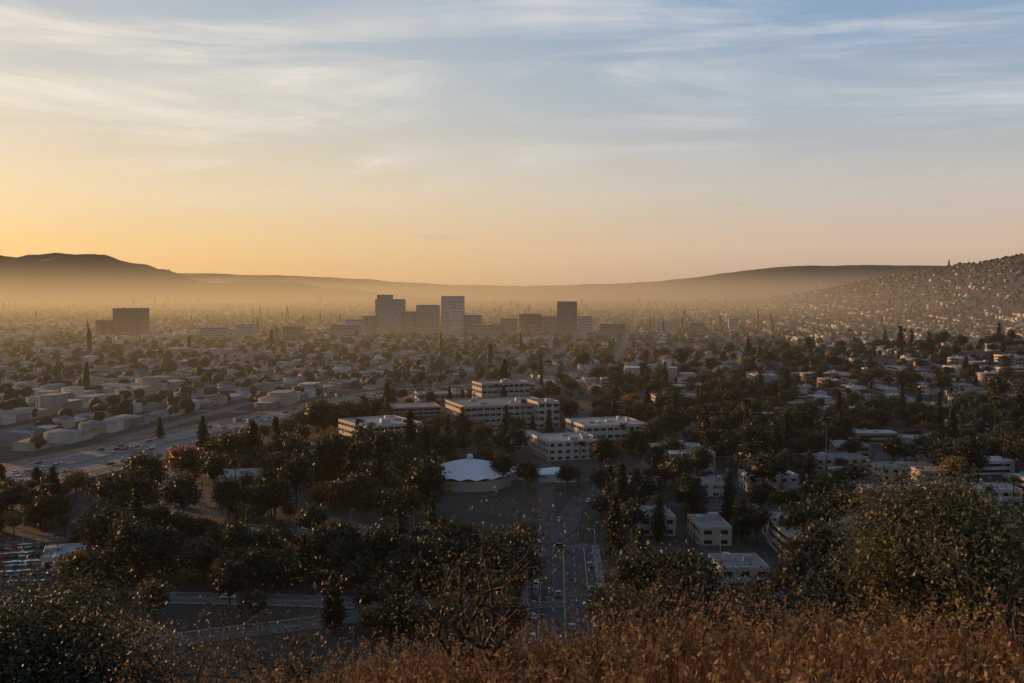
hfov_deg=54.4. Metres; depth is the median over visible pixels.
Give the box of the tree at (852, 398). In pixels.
[842,390,861,403]
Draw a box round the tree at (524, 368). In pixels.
[515,365,526,376]
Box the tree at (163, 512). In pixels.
[147,500,176,529]
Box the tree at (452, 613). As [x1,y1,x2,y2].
[436,599,467,630]
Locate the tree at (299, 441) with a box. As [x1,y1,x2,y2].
[275,435,313,455]
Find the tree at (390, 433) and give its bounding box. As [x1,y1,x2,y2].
[376,424,399,441]
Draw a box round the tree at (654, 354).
[651,352,660,357]
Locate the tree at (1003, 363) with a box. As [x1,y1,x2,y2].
[998,360,1011,365]
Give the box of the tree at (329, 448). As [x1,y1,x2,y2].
[308,428,355,479]
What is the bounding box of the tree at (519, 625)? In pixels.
[506,608,536,635]
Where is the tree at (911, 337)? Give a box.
[908,329,915,346]
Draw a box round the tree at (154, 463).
[120,448,173,482]
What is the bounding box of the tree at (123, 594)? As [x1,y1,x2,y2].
[114,587,138,606]
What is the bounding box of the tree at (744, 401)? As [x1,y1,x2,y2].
[735,398,754,425]
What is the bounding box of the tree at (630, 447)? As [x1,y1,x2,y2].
[625,428,636,453]
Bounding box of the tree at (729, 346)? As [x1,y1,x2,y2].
[722,341,735,353]
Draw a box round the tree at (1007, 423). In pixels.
[997,420,1014,458]
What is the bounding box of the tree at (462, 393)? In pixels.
[459,389,464,397]
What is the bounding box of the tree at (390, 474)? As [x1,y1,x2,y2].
[381,464,396,482]
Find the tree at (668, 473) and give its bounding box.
[660,460,694,484]
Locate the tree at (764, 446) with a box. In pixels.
[760,444,770,454]
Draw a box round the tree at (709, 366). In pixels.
[705,363,716,373]
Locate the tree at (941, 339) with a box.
[935,336,947,342]
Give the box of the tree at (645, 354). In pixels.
[641,349,649,362]
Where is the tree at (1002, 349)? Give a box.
[1000,340,1005,351]
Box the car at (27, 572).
[23,569,32,574]
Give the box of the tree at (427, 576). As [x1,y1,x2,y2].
[411,564,443,592]
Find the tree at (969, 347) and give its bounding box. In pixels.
[964,345,973,353]
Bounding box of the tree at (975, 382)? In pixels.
[972,375,978,386]
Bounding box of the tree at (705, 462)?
[691,451,712,471]
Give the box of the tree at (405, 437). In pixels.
[402,434,409,451]
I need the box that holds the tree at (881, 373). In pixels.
[873,368,888,376]
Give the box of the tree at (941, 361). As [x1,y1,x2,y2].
[933,357,946,364]
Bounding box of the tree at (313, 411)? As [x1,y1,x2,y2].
[292,399,335,433]
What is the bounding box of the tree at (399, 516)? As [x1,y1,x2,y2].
[392,504,407,535]
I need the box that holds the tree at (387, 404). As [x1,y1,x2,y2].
[382,402,393,414]
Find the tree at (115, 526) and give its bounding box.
[102,516,126,543]
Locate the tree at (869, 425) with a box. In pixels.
[854,418,881,429]
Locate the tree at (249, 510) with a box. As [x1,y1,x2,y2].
[233,502,257,520]
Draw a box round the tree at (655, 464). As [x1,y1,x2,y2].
[648,454,661,486]
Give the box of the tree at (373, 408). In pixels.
[368,402,376,415]
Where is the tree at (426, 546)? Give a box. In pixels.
[414,530,454,586]
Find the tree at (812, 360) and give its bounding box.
[805,356,820,370]
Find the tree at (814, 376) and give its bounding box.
[808,374,818,384]
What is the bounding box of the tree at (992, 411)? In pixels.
[988,407,1004,417]
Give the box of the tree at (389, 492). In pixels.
[375,487,396,520]
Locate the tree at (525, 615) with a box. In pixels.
[509,596,531,618]
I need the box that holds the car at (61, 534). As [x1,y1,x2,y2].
[54,532,66,536]
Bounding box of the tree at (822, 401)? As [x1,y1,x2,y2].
[814,398,825,405]
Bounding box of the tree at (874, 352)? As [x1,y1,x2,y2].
[873,346,876,356]
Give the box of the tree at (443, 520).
[436,517,448,530]
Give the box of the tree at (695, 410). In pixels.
[687,404,700,423]
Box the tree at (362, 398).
[357,396,366,406]
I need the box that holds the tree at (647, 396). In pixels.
[642,386,651,405]
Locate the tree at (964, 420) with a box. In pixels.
[956,415,969,429]
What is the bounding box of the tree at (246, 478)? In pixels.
[237,471,253,486]
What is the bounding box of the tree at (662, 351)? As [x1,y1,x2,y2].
[658,348,667,354]
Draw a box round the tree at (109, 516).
[89,503,128,529]
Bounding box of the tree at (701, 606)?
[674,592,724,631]
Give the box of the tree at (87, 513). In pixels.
[73,502,107,526]
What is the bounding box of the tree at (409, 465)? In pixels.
[402,457,420,473]
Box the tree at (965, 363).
[959,355,968,378]
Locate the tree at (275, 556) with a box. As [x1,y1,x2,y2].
[244,543,295,582]
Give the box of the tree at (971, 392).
[965,389,980,395]
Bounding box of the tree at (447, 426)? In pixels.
[442,414,454,446]
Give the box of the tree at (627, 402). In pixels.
[622,397,635,406]
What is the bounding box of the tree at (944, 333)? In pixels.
[937,329,950,342]
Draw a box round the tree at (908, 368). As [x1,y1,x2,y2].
[903,367,916,371]
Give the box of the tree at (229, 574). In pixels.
[205,550,251,617]
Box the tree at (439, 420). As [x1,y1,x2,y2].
[431,413,445,434]
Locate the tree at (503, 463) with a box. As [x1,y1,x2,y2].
[486,449,517,478]
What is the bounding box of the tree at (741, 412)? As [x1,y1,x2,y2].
[728,406,751,426]
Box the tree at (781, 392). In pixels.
[777,390,786,407]
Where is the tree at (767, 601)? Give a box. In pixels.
[753,587,787,606]
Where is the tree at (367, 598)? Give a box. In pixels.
[348,580,378,615]
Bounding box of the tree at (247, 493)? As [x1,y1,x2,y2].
[230,483,265,519]
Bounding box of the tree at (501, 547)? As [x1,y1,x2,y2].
[486,538,536,571]
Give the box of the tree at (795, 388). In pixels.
[792,385,799,396]
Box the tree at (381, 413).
[377,409,391,415]
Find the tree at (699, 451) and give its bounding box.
[689,442,716,469]
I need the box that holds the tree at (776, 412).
[766,407,786,417]
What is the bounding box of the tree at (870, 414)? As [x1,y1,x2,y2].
[858,405,882,420]
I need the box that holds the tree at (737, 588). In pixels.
[716,580,752,602]
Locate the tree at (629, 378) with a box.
[622,371,637,385]
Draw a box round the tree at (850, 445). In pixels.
[838,436,867,452]
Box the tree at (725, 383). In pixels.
[713,377,738,391]
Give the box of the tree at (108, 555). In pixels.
[83,542,134,583]
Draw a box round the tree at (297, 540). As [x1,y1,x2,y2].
[290,533,309,547]
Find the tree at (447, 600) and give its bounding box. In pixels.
[435,589,464,608]
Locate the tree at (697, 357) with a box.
[693,353,701,360]
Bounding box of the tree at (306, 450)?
[300,447,310,483]
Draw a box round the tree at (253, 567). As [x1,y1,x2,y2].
[236,552,280,590]
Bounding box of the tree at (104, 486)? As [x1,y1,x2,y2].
[78,469,149,507]
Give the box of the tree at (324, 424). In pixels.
[319,419,327,432]
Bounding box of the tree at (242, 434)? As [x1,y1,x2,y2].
[231,426,261,444]
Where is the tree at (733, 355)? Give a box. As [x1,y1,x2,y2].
[730,352,736,363]
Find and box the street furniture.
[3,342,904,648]
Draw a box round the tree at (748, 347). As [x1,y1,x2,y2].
[744,338,753,354]
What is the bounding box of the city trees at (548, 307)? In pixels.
[0,253,1023,339]
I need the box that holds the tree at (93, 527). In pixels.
[68,507,114,549]
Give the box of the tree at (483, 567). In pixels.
[465,542,523,582]
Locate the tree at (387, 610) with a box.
[373,594,412,639]
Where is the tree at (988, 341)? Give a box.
[983,339,993,345]
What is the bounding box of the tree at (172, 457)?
[161,442,203,476]
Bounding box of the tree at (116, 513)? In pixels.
[110,510,121,525]
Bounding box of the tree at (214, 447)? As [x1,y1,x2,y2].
[199,437,228,456]
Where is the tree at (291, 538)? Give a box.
[282,536,295,544]
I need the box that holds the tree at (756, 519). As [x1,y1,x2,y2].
[735,503,774,543]
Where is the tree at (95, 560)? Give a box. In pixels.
[83,552,97,584]
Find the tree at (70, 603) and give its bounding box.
[46,590,80,614]
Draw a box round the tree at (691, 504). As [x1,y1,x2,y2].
[684,500,709,510]
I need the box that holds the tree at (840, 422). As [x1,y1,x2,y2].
[835,409,846,430]
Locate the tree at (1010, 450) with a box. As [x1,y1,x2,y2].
[1000,436,1023,470]
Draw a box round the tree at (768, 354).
[762,349,775,363]
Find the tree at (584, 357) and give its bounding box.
[575,351,593,370]
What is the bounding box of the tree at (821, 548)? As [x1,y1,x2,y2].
[796,533,841,564]
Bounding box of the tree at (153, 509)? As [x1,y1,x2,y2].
[148,504,167,527]
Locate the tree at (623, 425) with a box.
[617,423,628,463]
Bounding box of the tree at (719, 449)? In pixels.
[707,441,726,458]
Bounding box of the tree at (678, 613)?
[667,602,699,632]
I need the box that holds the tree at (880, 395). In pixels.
[868,393,887,402]
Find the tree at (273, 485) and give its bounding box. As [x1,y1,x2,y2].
[258,472,293,519]
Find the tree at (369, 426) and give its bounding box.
[361,422,377,445]
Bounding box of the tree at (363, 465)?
[342,460,377,478]
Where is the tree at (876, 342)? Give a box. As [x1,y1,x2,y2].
[870,338,887,345]
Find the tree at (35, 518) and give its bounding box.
[23,505,54,529]
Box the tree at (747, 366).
[740,361,754,371]
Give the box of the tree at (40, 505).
[22,492,62,529]
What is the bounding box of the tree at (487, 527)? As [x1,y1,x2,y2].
[478,523,501,534]
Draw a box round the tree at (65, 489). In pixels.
[61,485,72,494]
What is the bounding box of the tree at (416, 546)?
[388,535,429,587]
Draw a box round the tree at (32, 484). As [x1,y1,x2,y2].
[20,477,42,488]
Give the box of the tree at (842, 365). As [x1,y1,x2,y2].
[839,362,856,370]
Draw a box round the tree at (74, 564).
[46,550,90,584]
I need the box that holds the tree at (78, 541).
[65,532,89,542]
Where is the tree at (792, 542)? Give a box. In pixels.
[775,534,833,564]
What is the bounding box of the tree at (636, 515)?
[618,497,653,539]
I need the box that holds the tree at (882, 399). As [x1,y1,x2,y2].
[876,396,888,404]
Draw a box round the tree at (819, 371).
[812,366,825,377]
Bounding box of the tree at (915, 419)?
[903,413,920,426]
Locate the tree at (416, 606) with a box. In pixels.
[399,597,429,635]
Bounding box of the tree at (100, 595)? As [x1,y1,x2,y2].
[83,587,114,619]
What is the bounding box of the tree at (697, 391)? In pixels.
[694,389,702,399]
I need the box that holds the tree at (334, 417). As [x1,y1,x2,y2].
[324,409,347,431]
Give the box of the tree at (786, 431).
[779,412,794,445]
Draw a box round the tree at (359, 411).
[350,403,369,417]
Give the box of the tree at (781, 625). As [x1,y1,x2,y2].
[761,592,824,633]
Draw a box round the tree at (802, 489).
[796,479,812,496]
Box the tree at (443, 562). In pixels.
[429,548,461,586]
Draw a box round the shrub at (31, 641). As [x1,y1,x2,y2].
[0,507,248,682]
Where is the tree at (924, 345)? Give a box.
[917,340,930,353]
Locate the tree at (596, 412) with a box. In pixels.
[588,406,610,416]
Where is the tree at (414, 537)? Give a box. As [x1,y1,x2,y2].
[401,530,426,543]
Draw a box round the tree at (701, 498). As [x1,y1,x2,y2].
[676,488,709,502]
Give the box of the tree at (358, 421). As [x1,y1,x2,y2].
[349,417,365,460]
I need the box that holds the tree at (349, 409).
[340,404,355,417]
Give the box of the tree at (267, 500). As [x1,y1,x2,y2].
[247,478,293,519]
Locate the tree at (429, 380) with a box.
[425,378,434,386]
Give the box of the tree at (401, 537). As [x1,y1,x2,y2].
[391,530,410,546]
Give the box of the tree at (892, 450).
[879,433,910,460]
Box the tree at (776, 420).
[768,417,781,446]
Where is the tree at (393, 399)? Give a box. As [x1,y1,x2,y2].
[387,394,398,402]
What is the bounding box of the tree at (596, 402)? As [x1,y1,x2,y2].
[589,398,609,408]
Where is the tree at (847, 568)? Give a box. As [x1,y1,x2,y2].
[836,559,893,600]
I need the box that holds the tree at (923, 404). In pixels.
[916,401,944,412]
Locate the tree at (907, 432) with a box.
[901,429,912,434]
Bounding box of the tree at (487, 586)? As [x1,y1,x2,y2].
[469,575,494,599]
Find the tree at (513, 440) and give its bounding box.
[508,439,516,462]
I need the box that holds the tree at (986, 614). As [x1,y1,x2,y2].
[969,587,1006,631]
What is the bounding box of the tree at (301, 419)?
[294,416,304,425]
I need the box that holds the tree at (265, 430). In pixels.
[257,425,271,439]
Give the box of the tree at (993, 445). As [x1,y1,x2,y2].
[975,435,1003,455]
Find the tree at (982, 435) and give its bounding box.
[969,433,1002,455]
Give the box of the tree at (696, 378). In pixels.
[694,373,701,382]
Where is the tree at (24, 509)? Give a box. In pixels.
[22,503,47,526]
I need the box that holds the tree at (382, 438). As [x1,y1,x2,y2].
[356,426,398,456]
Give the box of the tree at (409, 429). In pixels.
[397,410,420,452]
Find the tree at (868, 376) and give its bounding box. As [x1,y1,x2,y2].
[855,371,874,381]
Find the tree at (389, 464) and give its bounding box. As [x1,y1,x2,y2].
[379,462,394,488]
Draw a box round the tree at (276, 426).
[267,416,280,443]
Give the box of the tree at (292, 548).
[278,541,300,557]
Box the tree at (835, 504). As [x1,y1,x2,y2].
[818,486,862,515]
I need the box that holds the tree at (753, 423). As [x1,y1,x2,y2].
[737,416,763,429]
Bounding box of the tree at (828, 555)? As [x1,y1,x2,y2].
[819,552,871,590]
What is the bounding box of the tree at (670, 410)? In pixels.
[657,403,682,435]
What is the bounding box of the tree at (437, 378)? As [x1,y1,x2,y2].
[432,374,446,381]
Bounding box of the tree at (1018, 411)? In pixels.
[1007,390,1023,432]
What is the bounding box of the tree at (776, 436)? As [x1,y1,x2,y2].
[765,425,788,455]
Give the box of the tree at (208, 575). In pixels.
[201,566,221,585]
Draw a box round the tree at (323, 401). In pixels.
[307,397,331,429]
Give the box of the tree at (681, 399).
[671,394,689,406]
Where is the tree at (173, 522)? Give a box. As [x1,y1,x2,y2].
[159,517,180,530]
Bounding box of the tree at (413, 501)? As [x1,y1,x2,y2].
[384,484,426,525]
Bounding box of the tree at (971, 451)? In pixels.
[943,432,988,481]
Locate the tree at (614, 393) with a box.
[607,382,622,400]
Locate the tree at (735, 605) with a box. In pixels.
[720,593,769,630]
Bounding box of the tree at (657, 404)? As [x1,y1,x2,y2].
[654,398,661,413]
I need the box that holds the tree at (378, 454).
[370,434,386,484]
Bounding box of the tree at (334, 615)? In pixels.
[318,569,348,634]
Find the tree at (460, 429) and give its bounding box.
[455,422,463,448]
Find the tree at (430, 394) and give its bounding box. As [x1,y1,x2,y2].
[424,390,435,401]
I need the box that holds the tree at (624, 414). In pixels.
[618,410,628,416]
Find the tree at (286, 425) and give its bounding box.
[272,415,300,433]
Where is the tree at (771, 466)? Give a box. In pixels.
[727,448,795,481]
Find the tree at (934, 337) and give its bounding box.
[929,334,941,342]
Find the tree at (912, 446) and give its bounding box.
[903,440,920,459]
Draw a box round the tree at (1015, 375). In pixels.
[1008,370,1023,379]
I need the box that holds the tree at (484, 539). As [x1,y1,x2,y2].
[464,531,499,559]
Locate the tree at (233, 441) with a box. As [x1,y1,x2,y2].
[205,430,245,453]
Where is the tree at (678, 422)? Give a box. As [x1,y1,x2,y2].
[672,414,682,436]
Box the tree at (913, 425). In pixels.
[908,424,919,458]
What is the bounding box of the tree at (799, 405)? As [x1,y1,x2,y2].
[787,401,807,413]
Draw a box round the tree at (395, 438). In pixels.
[389,431,402,443]
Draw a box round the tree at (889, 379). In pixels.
[879,373,894,385]
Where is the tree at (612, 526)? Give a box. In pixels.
[602,493,629,559]
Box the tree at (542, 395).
[530,390,545,397]
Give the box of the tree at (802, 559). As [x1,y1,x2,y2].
[763,544,829,595]
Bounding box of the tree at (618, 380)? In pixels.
[606,373,628,391]
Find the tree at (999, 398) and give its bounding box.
[985,394,1007,402]
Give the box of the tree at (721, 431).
[713,426,725,440]
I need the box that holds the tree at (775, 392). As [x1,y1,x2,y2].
[771,381,782,399]
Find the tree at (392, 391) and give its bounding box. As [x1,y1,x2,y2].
[389,387,400,394]
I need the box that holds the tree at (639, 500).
[633,493,648,503]
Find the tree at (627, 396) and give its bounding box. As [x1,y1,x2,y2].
[621,392,643,401]
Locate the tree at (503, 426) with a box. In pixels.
[496,413,509,448]
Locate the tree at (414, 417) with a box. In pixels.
[396,411,421,420]
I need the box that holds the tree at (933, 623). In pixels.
[918,612,978,639]
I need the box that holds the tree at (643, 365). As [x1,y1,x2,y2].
[637,360,649,372]
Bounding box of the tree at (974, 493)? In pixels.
[938,480,984,517]
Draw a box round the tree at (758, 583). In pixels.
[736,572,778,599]
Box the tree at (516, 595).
[497,583,525,606]
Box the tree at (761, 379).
[756,370,765,386]
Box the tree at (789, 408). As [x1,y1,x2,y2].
[782,406,794,425]
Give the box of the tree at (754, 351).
[751,345,756,354]
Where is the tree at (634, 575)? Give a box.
[599,558,669,592]
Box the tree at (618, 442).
[614,437,627,451]
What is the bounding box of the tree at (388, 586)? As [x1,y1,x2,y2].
[371,572,412,604]
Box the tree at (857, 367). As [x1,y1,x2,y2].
[849,365,860,370]
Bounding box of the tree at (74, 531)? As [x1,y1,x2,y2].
[65,524,86,542]
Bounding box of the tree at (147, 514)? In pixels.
[121,500,159,529]
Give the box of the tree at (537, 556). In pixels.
[500,541,545,588]
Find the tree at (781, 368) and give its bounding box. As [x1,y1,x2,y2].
[774,365,789,378]
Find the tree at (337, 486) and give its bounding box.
[317,479,351,508]
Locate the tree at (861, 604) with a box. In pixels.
[846,592,899,632]
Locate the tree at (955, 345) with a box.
[952,341,958,354]
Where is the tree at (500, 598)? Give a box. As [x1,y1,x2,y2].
[473,592,515,637]
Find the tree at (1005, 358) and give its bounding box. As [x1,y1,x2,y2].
[996,355,1010,362]
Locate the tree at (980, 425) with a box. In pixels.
[965,417,986,432]
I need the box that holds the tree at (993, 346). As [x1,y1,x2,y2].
[984,342,1003,350]
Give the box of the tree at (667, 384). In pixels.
[663,381,671,388]
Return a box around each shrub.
[22,567,259,682]
[173,581,355,682]
[252,465,653,675]
[538,517,745,640]
[685,545,844,641]
[769,438,1023,640]
[865,480,1023,650]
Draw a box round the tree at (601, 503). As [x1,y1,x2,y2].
[589,497,608,519]
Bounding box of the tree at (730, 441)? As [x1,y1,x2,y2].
[717,429,748,465]
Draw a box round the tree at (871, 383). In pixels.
[864,379,875,398]
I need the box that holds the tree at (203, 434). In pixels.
[194,416,211,454]
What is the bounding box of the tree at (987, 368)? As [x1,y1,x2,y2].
[982,366,991,371]
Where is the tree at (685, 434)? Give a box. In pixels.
[679,426,697,441]
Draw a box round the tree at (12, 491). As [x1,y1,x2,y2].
[0,481,33,512]
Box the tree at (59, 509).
[38,493,70,528]
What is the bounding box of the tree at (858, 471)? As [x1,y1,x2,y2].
[834,462,872,486]
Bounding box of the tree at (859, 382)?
[847,380,870,388]
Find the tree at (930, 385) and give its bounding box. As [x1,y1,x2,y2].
[923,382,935,409]
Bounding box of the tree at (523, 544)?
[492,524,542,556]
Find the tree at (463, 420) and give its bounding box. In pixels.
[457,406,469,432]
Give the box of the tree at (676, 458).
[668,455,685,487]
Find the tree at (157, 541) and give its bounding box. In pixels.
[131,518,194,578]
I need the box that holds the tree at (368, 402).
[363,396,381,408]
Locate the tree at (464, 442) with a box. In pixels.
[454,432,473,455]
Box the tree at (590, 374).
[584,371,594,376]
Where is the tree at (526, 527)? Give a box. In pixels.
[509,518,548,545]
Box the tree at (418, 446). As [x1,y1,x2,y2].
[402,436,427,459]
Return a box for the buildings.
[41,295,1021,589]
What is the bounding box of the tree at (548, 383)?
[541,379,553,387]
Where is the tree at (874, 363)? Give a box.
[865,359,879,367]
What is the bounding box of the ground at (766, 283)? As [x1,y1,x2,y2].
[0,253,1023,682]
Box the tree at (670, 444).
[655,436,688,449]
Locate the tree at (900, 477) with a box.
[887,471,912,498]
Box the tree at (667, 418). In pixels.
[651,412,675,432]
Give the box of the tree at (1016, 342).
[1013,339,1022,344]
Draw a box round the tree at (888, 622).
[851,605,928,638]
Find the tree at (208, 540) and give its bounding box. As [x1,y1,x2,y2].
[182,537,222,572]
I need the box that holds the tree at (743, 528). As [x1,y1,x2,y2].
[730,498,752,539]
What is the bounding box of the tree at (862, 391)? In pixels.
[856,389,865,412]
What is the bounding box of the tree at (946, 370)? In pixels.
[940,365,956,374]
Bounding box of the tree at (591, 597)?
[584,580,645,626]
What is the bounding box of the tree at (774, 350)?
[767,347,779,354]
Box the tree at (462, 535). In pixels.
[449,523,488,544]
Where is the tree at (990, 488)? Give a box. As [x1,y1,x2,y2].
[980,485,994,523]
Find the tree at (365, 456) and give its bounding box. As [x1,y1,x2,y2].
[362,449,371,470]
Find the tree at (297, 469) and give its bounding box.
[276,449,314,508]
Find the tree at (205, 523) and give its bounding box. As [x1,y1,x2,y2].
[195,515,217,538]
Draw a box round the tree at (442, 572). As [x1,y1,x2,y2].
[431,557,464,591]
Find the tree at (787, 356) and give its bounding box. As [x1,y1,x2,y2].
[781,349,795,367]
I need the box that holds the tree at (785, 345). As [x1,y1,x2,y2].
[781,342,791,349]
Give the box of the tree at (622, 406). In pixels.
[617,403,630,412]
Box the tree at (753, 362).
[750,356,756,370]
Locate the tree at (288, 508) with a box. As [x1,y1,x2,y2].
[278,499,298,522]
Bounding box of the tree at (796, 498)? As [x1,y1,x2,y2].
[780,490,813,509]
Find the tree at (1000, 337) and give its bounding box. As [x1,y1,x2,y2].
[987,332,1003,339]
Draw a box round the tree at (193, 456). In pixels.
[174,445,200,473]
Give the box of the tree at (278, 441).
[267,432,303,453]
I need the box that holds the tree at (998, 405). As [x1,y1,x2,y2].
[987,396,1003,412]
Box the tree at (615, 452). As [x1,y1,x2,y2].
[610,444,627,464]
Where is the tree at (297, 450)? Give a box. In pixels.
[291,445,303,458]
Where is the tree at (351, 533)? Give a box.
[326,520,368,558]
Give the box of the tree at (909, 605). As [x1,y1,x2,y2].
[876,588,933,630]
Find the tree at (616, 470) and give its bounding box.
[613,466,628,477]
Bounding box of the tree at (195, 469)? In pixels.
[187,460,202,477]
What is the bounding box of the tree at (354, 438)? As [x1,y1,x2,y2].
[350,424,374,446]
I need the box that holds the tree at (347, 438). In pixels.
[340,435,351,446]
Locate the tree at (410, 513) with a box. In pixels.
[394,506,417,521]
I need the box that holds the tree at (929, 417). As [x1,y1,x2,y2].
[914,409,947,424]
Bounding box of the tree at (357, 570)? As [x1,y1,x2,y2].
[332,557,374,592]
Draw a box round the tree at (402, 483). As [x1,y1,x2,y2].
[398,477,410,491]
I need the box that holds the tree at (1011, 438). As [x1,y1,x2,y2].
[1001,432,1020,445]
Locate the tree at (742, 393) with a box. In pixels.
[735,388,747,405]
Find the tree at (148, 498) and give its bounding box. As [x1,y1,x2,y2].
[100,488,160,510]
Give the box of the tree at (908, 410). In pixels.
[894,400,924,428]
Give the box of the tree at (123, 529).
[98,513,154,576]
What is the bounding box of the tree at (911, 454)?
[896,446,918,461]
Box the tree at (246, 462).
[232,454,255,468]
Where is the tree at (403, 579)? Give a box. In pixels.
[392,568,417,590]
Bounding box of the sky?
[0,0,1023,285]
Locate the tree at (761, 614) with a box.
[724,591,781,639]
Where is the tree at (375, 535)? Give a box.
[357,518,405,561]
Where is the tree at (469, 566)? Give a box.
[455,541,501,578]
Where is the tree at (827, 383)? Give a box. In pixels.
[819,377,836,394]
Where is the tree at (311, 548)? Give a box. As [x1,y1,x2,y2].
[296,522,345,555]
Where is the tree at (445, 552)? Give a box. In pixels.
[431,540,458,588]
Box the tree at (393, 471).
[383,467,400,523]
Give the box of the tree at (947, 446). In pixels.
[924,439,965,460]
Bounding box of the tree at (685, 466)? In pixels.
[666,451,698,482]
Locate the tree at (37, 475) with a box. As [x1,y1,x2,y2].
[29,467,44,483]
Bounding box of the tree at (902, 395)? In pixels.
[896,383,907,407]
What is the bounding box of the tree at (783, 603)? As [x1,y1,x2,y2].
[764,591,845,623]
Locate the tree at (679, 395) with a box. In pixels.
[666,390,685,398]
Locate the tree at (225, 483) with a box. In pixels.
[209,474,244,519]
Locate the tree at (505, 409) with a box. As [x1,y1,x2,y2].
[498,405,510,425]
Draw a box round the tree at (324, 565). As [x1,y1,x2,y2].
[319,550,334,588]
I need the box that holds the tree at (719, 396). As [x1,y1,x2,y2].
[711,387,735,402]
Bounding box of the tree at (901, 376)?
[888,369,911,384]
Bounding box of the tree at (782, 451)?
[777,448,791,481]
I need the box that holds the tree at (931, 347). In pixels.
[928,341,934,355]
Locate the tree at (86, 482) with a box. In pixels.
[76,476,97,500]
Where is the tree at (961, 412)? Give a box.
[956,409,967,434]
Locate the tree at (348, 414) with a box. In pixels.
[337,408,352,417]
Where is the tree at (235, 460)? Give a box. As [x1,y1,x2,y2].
[226,458,241,517]
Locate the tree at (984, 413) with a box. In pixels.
[968,403,993,426]
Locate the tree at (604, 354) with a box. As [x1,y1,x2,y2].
[599,353,613,364]
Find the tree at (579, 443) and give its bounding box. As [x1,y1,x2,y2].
[572,441,588,487]
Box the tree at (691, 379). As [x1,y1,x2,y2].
[685,376,695,382]
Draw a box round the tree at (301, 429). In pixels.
[289,423,312,440]
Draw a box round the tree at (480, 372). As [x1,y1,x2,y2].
[474,368,485,379]
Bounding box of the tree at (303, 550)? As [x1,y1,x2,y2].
[295,533,312,581]
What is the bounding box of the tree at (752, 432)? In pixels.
[732,422,770,447]
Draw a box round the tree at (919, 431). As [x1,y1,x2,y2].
[909,428,928,434]
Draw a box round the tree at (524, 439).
[517,425,529,455]
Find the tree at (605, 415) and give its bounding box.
[597,411,610,416]
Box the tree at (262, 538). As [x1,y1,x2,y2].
[246,521,288,551]
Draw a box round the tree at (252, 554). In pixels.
[237,544,274,587]
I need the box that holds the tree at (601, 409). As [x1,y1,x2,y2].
[590,404,609,412]
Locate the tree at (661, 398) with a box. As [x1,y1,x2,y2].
[652,393,668,408]
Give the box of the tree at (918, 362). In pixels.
[914,357,922,366]
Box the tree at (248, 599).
[232,584,275,621]
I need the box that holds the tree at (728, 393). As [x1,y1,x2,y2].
[724,391,732,415]
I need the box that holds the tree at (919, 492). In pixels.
[900,480,944,535]
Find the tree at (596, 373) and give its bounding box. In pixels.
[592,368,601,377]
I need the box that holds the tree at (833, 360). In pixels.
[826,354,845,365]
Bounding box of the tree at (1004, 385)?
[982,374,1016,393]
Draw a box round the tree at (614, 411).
[609,399,619,416]
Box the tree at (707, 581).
[666,553,730,607]
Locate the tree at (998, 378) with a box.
[993,375,1002,395]
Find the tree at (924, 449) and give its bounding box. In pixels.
[915,436,947,464]
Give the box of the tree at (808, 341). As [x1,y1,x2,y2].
[804,334,814,349]
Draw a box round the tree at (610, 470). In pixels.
[603,464,614,513]
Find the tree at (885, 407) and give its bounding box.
[876,400,893,427]
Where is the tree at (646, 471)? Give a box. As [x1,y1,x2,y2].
[640,464,659,478]
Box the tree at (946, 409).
[937,405,956,415]
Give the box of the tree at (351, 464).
[338,448,358,499]
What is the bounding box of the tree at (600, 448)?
[582,433,619,467]
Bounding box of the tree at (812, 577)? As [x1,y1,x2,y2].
[765,560,849,599]
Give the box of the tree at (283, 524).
[271,518,290,531]
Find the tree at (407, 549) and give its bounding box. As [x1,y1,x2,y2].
[385,537,433,590]
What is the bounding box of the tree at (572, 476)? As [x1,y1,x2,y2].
[554,465,581,487]
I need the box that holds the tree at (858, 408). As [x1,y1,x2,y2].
[853,404,865,415]
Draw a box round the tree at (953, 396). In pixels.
[945,394,960,403]
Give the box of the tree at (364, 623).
[360,604,379,636]
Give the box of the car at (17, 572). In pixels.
[14,570,20,575]
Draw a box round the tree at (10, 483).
[0,477,25,512]
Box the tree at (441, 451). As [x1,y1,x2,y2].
[430,438,455,462]
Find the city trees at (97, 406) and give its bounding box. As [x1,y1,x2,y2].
[0,327,1023,448]
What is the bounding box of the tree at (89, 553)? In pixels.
[77,547,96,578]
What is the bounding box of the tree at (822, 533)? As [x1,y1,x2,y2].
[795,516,853,567]
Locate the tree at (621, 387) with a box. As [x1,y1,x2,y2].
[618,384,626,403]
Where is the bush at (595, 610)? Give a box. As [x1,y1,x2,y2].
[583,580,677,638]
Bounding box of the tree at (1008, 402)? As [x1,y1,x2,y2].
[1000,396,1013,410]
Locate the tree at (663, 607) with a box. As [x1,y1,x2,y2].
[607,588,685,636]
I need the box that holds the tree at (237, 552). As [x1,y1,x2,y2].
[210,541,251,569]
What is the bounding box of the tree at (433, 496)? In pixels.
[420,490,442,505]
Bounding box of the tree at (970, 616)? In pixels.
[952,596,984,634]
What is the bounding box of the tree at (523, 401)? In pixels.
[517,399,527,428]
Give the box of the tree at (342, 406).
[333,402,353,410]
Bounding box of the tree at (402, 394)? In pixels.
[396,387,409,398]
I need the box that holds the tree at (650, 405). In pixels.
[643,402,659,410]
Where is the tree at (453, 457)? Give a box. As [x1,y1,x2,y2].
[447,453,458,461]
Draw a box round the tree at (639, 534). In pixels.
[631,527,648,556]
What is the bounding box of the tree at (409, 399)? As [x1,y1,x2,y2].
[404,397,414,401]
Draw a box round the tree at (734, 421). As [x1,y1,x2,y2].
[727,411,743,427]
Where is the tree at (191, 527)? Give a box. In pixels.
[184,513,200,542]
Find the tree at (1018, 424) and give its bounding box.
[998,415,1023,433]

